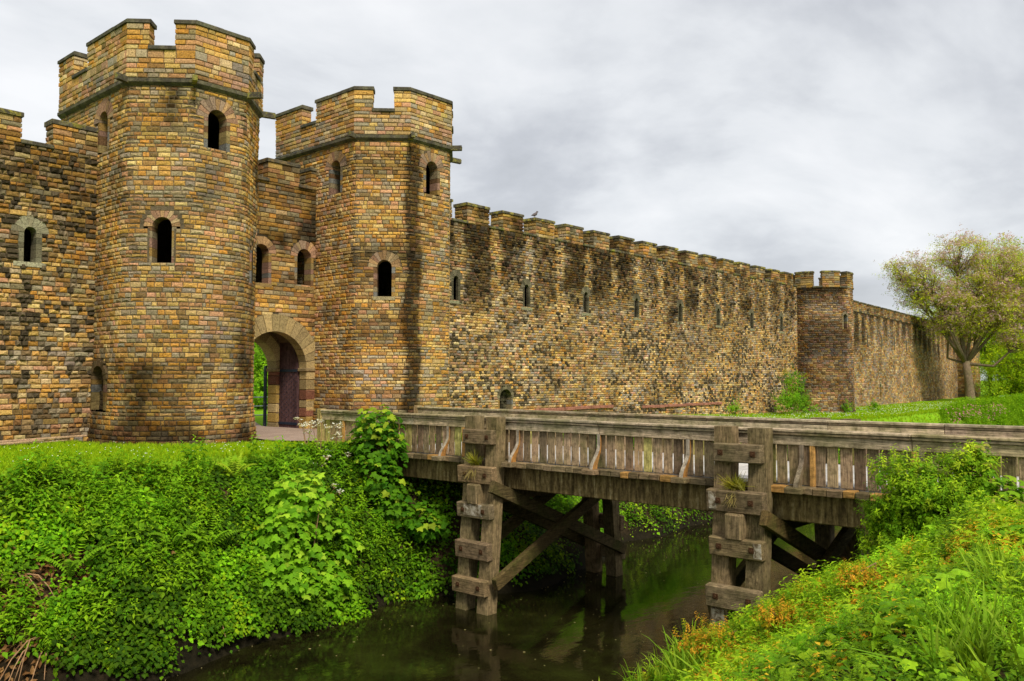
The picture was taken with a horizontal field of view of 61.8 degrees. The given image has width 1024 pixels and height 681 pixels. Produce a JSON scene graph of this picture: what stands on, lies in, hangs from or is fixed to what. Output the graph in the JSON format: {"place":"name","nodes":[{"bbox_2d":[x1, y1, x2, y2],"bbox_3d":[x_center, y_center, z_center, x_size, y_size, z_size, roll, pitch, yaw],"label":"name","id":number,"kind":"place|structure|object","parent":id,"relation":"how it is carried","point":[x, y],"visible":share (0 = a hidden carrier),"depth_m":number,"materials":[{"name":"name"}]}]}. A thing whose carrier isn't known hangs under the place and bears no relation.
{"place":"outdoors","nodes":[
{"label":"outdoors","id":0,"kind":"place"},
{"bbox_2d":[181,416,399,440],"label":"path","id":1,"kind":"structure","parent":0,"point":[289,434],"depth_m":29.62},
{"bbox_2d":[165,530,815,680],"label":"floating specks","id":2,"kind":"object","parent":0,"point":[465,629],"visible":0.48,"depth_m":19.89,"materials":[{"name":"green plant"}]},
{"bbox_2d":[0,381,1023,680],"bbox_3d":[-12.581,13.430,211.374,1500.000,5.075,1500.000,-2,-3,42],"label":"ground","id":3,"kind":"structure","parent":0,"point":[192,659],"depth_m":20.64,"materials":[{"name":"green plant"}]},
{"bbox_2d":[0,637,56,680],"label":"dead branches","id":4,"kind":"object","parent":3,"relation":"on","point":[27,648],"visible":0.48,"depth_m":15.16,"materials":[{"name":"brown wood"}]},
{"bbox_2d":[0,572,57,601],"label":"dead branches","id":5,"kind":"object","parent":3,"relation":"on","point":[39,576],"visible":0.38,"depth_m":16.09,"materials":[{"name":"brown wood"}]},
{"bbox_2d":[0,435,86,444],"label":"old boards","id":6,"kind":"object","parent":3,"relation":"on","point":[22,441],"visible":0.95,"depth_m":24.78,"materials":[{"name":"wood"}]},
{"bbox_2d":[0,108,97,445],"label":"curtain wall","id":7,"kind":"structure","parent":3,"relation":"on","point":[48,205],"depth_m":25.93,"materials":[{"name":"stone"}]},
{"bbox_2d":[10,214,48,267],"bbox_3d":[-14.585,-2.986,25.729,0.468,1.569,1.056,-2,-3,42],"label":"window","id":8,"kind":"structure","parent":7,"relation":"in","point":[30,223],"depth_m":25.71,"materials":[{"name":"stone"}]},
{"bbox_2d":[31,533,108,577],"bbox_3d":[-8.461,4.186,16.409,1.305,0.797,1.152,-2,-3,42],"label":"fern","id":9,"kind":"object","parent":3,"relation":"on","point":[74,565],"visible":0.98,"depth_m":16.43,"materials":[{"name":"green plant"}]},
{"bbox_2d":[0,495,192,680],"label":"leaf litter","id":10,"kind":"object","parent":3,"relation":"on","point":[5,649],"visible":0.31,"depth_m":16.08,"materials":[{"name":"brown plant"}]},
{"bbox_2d":[57,18,275,444],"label":"gate tower","id":11,"kind":"structure","parent":3,"relation":"on","point":[174,300],"depth_m":25.98,"materials":[{"name":"stone"}]},
{"bbox_2d":[90,359,115,410],"bbox_3d":[-12.607,1.370,26.601,1.335,1.577,0.565,-2,-3,42],"label":"window","id":12,"kind":"structure","parent":11,"relation":"in","point":[99,370],"depth_m":26.73,"materials":[{"name":"stone"}]},
{"bbox_2d":[94,98,113,153],"bbox_3d":[-12.721,-6.783,27.066,1.369,1.664,0.453,-2,-3,42],"label":"window","id":13,"kind":"structure","parent":11,"relation":"in","point":[104,112],"depth_m":27.11,"materials":[{"name":"stone"}]},
{"bbox_2d":[143,210,179,262],"bbox_3d":[-10.570,-3.193,25.938,1.294,1.734,0.454,0,-3,-3],"label":"window","id":14,"kind":"structure","parent":11,"relation":"in","point":[156,216],"depth_m":25.75,"materials":[{"name":"stone"}]},
{"bbox_2d":[193,97,237,151],"bbox_3d":[-9.269,-6.701,26.619,0.454,1.642,1.378,-2,-3,42],"label":"window","id":15,"kind":"structure","parent":11,"relation":"in","point":[217,107],"depth_m":26.69,"materials":[{"name":"stone"}]},
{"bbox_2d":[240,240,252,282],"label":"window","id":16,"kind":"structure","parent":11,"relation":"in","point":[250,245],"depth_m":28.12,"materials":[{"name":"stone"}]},
{"bbox_2d":[146,519,205,550],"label":"fern","id":17,"kind":"object","parent":3,"relation":"on","point":[179,536],"visible":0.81,"depth_m":18.02,"materials":[{"name":"green plant"}]},
{"bbox_2d":[189,510,242,547],"bbox_3d":[-6.774,4.223,18.879,1.073,0.811,1.239,-2,-3,34],"label":"fern","id":18,"kind":"object","parent":3,"relation":"on","point":[199,541],"visible":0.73,"depth_m":18.82,"materials":[{"name":"green plant"}]},
{"bbox_2d":[212,449,256,476],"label":"fern","id":19,"kind":"object","parent":3,"relation":"on","point":[235,468],"visible":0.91,"depth_m":20.70,"materials":[{"name":"green plant"}]},
{"bbox_2d":[190,149,316,428],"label":"gate wall","id":20,"kind":"structure","parent":3,"relation":"on","point":[284,325],"depth_m":32.70,"materials":[{"name":"stone"}]},
{"bbox_2d":[255,236,275,286],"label":"window","id":21,"kind":"structure","parent":20,"relation":"in","point":[265,244],"depth_m":31.74,"materials":[{"name":"stone"}]},
{"bbox_2d":[278,343,298,427],"bbox_3d":[-8.770,1.577,33.554,1.314,3.734,0.098,-2,-3,42],"label":"gate door","id":22,"kind":"structure","parent":20,"relation":"in","point":[289,363],"depth_m":33.49,"materials":[{"name":"paint"}]},
{"bbox_2d":[291,240,315,290],"bbox_3d":[-8.121,-2.889,33.012,0.468,1.909,1.256,-2,-3,42],"label":"window","id":23,"kind":"structure","parent":20,"relation":"in","point":[308,249],"depth_m":33.10,"materials":[{"name":"stone"}]},
{"bbox_2d":[253,342,267,409],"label":"hedge","id":24,"kind":"object","parent":3,"relation":"on","point":[260,361],"visible":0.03,"depth_m":54.68,"materials":[{"name":"green plant"}]},
{"bbox_2d":[253,397,267,415],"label":"metal fence","id":25,"kind":"object","parent":3,"relation":"on","point":[258,406],"depth_m":41.67,"materials":[{"name":"metal"}]},
{"bbox_2d":[266,445,308,466],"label":"fern","id":26,"kind":"object","parent":3,"relation":"on","point":[289,457],"visible":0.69,"depth_m":21.91,"materials":[{"name":"green plant"}]},
{"bbox_2d":[293,417,314,444],"bbox_3d":[-5.600,2.479,23.086,0.600,0.833,0.577,-2,-3,42],"label":"cow parsley","id":27,"kind":"object","parent":3,"relation":"on","point":[303,425],"visible":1,"depth_m":23.13,"materials":[{"name":"white plant"}]},
{"bbox_2d":[248,467,364,627],"bbox_3d":[-4.901,4.835,20.202,2.125,3.595,3.225,-2,-3,42],"label":"sycamore sapling","id":28,"kind":"object","parent":3,"relation":"on","point":[287,518],"visible":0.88,"depth_m":19.80,"materials":[{"name":"green plant"}]},
{"bbox_2d":[303,419,332,449],"bbox_3d":[-5.263,2.601,23.346,0.911,0.931,0.518,0,-3,8],"label":"cow parsley","id":29,"kind":"object","parent":3,"relation":"on","point":[319,420],"visible":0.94,"depth_m":23.22,"materials":[{"name":"white plant"}]},
{"bbox_2d":[328,422,342,449],"bbox_3d":[-4.800,2.676,23.361,0.389,0.916,0.563,0,-2,1],"label":"cow parsley","id":30,"kind":"object","parent":3,"relation":"on","point":[337,433],"visible":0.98,"depth_m":23.36,"materials":[{"name":"white plant"}]},
{"bbox_2d":[331,483,343,494],"bbox_3d":[-4.823,3.930,22.040,1.080,0.576,0.468,0,-3,6],"label":"cow parsley","id":31,"kind":"object","parent":3,"relation":"on","point":[338,492],"visible":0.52,"depth_m":21.89,"materials":[{"name":"white plant"}]},
{"bbox_2d":[275,86,461,430],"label":"gate tower","id":32,"kind":"structure","parent":3,"relation":"on","point":[382,295],"depth_m":32.04,"materials":[{"name":"stone"}]},
{"bbox_2d":[324,150,346,194],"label":"window","id":33,"kind":"structure","parent":32,"relation":"in","point":[336,159],"depth_m":32.80,"materials":[{"name":"stone"}]},
{"bbox_2d":[368,250,400,299],"bbox_3d":[-4.740,-2.408,31.881,1.187,1.851,0.468,0,-3,-3],"label":"window","id":34,"kind":"structure","parent":32,"relation":"in","point":[380,257],"depth_m":31.68,"materials":[{"name":"stone"}]},
{"bbox_2d":[419,151,443,195],"bbox_3d":[-3.221,-6.439,32.896,0.455,1.626,1.301,-2,-3,42],"label":"window","id":35,"kind":"structure","parent":32,"relation":"in","point":[433,161],"depth_m":32.99,"materials":[{"name":"stone"}]},
{"bbox_2d":[0,413,752,665],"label":"nettle patch","id":36,"kind":"object","parent":3,"relation":"on","point":[30,471],"visible":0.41,"depth_m":17.94,"materials":[{"name":"green plant"}]},
{"bbox_2d":[341,404,450,542],"bbox_3d":[-3.321,3.563,23.216,3.558,3.650,1.782,-2,-3,42],"label":"climbing sycamore","id":37,"kind":"object","parent":3,"relation":"on","point":[375,435],"visible":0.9,"depth_m":23.03,"materials":[{"name":"green plant"}]},
{"bbox_2d":[426,501,450,543],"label":"ivy shoot","id":38,"kind":"object","parent":3,"relation":"on","point":[438,511],"visible":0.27,"depth_m":23.20,"materials":[{"name":"green plant"}]},
{"bbox_2d":[10,401,956,459],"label":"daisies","id":39,"kind":"object","parent":3,"relation":"on","point":[732,416],"visible":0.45,"depth_m":58.64,"materials":[{"name":"white plant"}]},
{"bbox_2d":[0,398,993,487],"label":"lawn grass","id":40,"kind":"structure","parent":3,"relation":"on","point":[96,448],"depth_m":23.36,"materials":[{"name":"green plant"}]},
{"bbox_2d":[449,199,797,414],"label":"curtain wall","id":41,"kind":"structure","parent":3,"relation":"on","point":[547,315],"depth_m":47.63,"materials":[{"name":"stone"}]},
{"bbox_2d":[497,385,513,408],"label":"window","id":42,"kind":"structure","parent":41,"relation":"in","point":[505,396],"depth_m":41.60,"materials":[{"name":"stone"}]},
{"bbox_2d":[317,405,1023,635],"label":"footbridge","id":43,"kind":"object","parent":3,"relation":"on","point":[591,458],"visible":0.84,"depth_m":19.08,"materials":[{"name":"brown wood"}]},
{"bbox_2d":[462,450,484,480],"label":"grass tuft","id":44,"kind":"object","parent":43,"relation":"on","point":[472,461],"visible":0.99,"depth_m":21.19,"materials":[{"name":"green plant"}]},
{"bbox_2d":[715,470,753,508],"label":"grass tuft","id":45,"kind":"object","parent":43,"relation":"on","point":[735,486],"visible":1,"depth_m":16.56,"materials":[{"name":"green plant"}]},
{"bbox_2d":[725,393,743,416],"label":"weed","id":46,"kind":"object","parent":3,"relation":"on","point":[733,408],"visible":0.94,"depth_m":50.26,"materials":[{"name":"green plant"}]},
{"bbox_2d":[750,596,806,632],"bbox_3d":[3.775,3.778,11.808,0.916,0.509,0.883,-2,-3,42],"label":"bramble","id":47,"kind":"object","parent":3,"relation":"on","point":[777,619],"visible":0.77,"depth_m":11.68,"materials":[{"name":"orange plant"}]},
{"bbox_2d":[745,643,821,678],"bbox_3d":[2.011,2.410,6.314,0.564,0.278,0.489,-1,-3,18],"label":"fern","id":48,"kind":"object","parent":3,"relation":"on","point":[752,654],"visible":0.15,"depth_m":6.44,"materials":[{"name":"green plant"}]},
{"bbox_2d":[771,363,821,414],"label":"young tree","id":49,"kind":"object","parent":3,"relation":"on","point":[794,393],"visible":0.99,"depth_m":60.71,"materials":[{"name":"green plant"}]},
{"bbox_2d":[771,615,842,677],"bbox_3d":[2.028,2.095,5.790,0.476,0.370,0.410,0,-3,3],"label":"fern","id":50,"kind":"object","parent":3,"relation":"on","point":[786,640],"visible":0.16,"depth_m":5.88,"materials":[{"name":"green plant"}]},
{"bbox_2d":[599,532,1023,680],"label":"grass clumps","id":51,"kind":"object","parent":3,"relation":"on","point":[969,639],"visible":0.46,"depth_m":4.86,"materials":[{"name":"green plant"}]},
{"bbox_2d":[623,491,1023,680],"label":"undergrowth","id":52,"kind":"object","parent":3,"relation":"on","point":[855,658],"visible":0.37,"depth_m":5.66,"materials":[{"name":"green plant"}]},
{"bbox_2d":[691,658,704,671],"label":"fern","id":53,"kind":"object","parent":52,"relation":"on","point":[697,665],"visible":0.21,"depth_m":11.54,"materials":[{"name":"green plant"}]},
{"bbox_2d":[860,548,896,572],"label":"fern","id":54,"kind":"object","parent":52,"relation":"on","point":[868,560],"visible":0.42,"depth_m":11.34,"materials":[{"name":"green plant"}]},
{"bbox_2d":[794,270,855,413],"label":"wall turret","id":55,"kind":"object","parent":3,"relation":"on","point":[825,329],"depth_m":66.11,"materials":[{"name":"stone"}]},
{"bbox_2d":[842,311,848,328],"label":"window","id":56,"kind":"structure","parent":55,"relation":"in","point":[845,316],"depth_m":66.45,"materials":[{"name":"stone"}]},
{"bbox_2d":[654,523,1023,680],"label":"bramble","id":57,"kind":"object","parent":3,"relation":"on","point":[941,578],"depth_m":5.93,"materials":[{"name":"green plant"}]},
{"bbox_2d":[842,400,855,412],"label":"weed","id":58,"kind":"object","parent":3,"relation":"on","point":[848,409],"visible":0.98,"depth_m":65.42,"materials":[{"name":"green plant"}]},
{"bbox_2d":[834,560,898,594],"bbox_3d":[4.561,3.052,10.947,0.824,0.507,0.884,-1,-3,26],"label":"bramble","id":59,"kind":"object","parent":3,"relation":"on","point":[858,576],"visible":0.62,"depth_m":10.91,"materials":[{"name":"orange plant"}]},
{"bbox_2d":[865,398,880,410],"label":"weed","id":60,"kind":"object","parent":3,"relation":"on","point":[873,404],"visible":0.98,"depth_m":67.99,"materials":[{"name":"green plant"}]},
{"bbox_2d":[853,300,957,407],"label":"curtain wall","id":61,"kind":"structure","parent":3,"relation":"on","point":[897,360],"depth_m":89.41,"materials":[{"name":"stone"}]},
{"bbox_2d":[878,532,945,569],"bbox_3d":[4.995,2.681,10.643,0.785,0.458,0.704,0,-3,7],"label":"fern","id":62,"kind":"object","parent":3,"relation":"on","point":[896,552],"visible":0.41,"depth_m":10.69,"materials":[{"name":"green plant"}]},
{"bbox_2d":[854,436,1008,558],"bbox_3d":[6.786,2.878,13.693,2.759,2.656,1.830,-2,-3,42],"label":"elder bush","id":63,"kind":"object","parent":3,"relation":"on","point":[901,511],"visible":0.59,"depth_m":13.69,"materials":[{"name":"green plant"}]},
{"bbox_2d":[874,224,1023,399],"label":"blossoming tree","id":64,"kind":"object","parent":3,"relation":"on","point":[999,286],"visible":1,"depth_m":94.12,"materials":[{"name":"green plant"}]},
{"bbox_2d":[907,238,1023,394],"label":"leafy tree","id":65,"kind":"object","parent":3,"relation":"on","point":[984,349],"visible":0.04,"depth_m":127.32,"materials":[{"name":"green plant"}]},
{"bbox_2d":[955,329,980,397],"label":"corner tower","id":66,"kind":"structure","parent":3,"relation":"on","point":[961,386],"depth_m":116.06,"materials":[{"name":"stone"}]},
{"bbox_2d":[926,442,1023,519],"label":"vine","id":67,"kind":"object","parent":3,"relation":"on","point":[1003,481],"visible":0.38,"depth_m":13.40,"materials":[{"name":"green plant"}]},
{"bbox_2d":[945,404,1009,422],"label":"wildflowers","id":68,"kind":"object","parent":3,"relation":"on","point":[975,411],"visible":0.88,"depth_m":71.46,"materials":[{"name":"green plant"}]},
{"bbox_2d":[938,393,1023,425],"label":"tall grass","id":69,"kind":"structure","parent":3,"relation":"on","point":[1013,404],"depth_m":75.15,"materials":[{"name":"green plant"}]},
{"bbox_2d":[955,237,1023,392],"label":"leafy tree","id":70,"kind":"object","parent":3,"relation":"on","point":[985,353],"visible":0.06,"depth_m":119.55,"materials":[{"name":"green plant"}]},
{"bbox_2d":[971,334,1023,393],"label":"leafy tree","id":71,"kind":"object","parent":3,"relation":"on","point":[1010,362],"visible":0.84,"depth_m":110.02,"materials":[{"name":"green plant"}]},
{"bbox_2d":[974,360,1023,398],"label":"thicket","id":72,"kind":"object","parent":3,"relation":"on","point":[997,386],"visible":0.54,"depth_m":109.82,"materials":[{"name":"green plant"}]},
{"bbox_2d":[0,0,1023,380],"label":"sky","id":73,"kind":"structure","parent":0,"point":[791,136],"materials":[{"name":"grey"}]},
{"bbox_2d":[159,457,1018,680],"bbox_3d":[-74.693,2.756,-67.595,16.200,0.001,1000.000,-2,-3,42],"label":"water","id":74,"kind":"structure","parent":0,"point":[410,640],"depth_m":19.08,"materials":[{"name":"liquid"}]}
]}

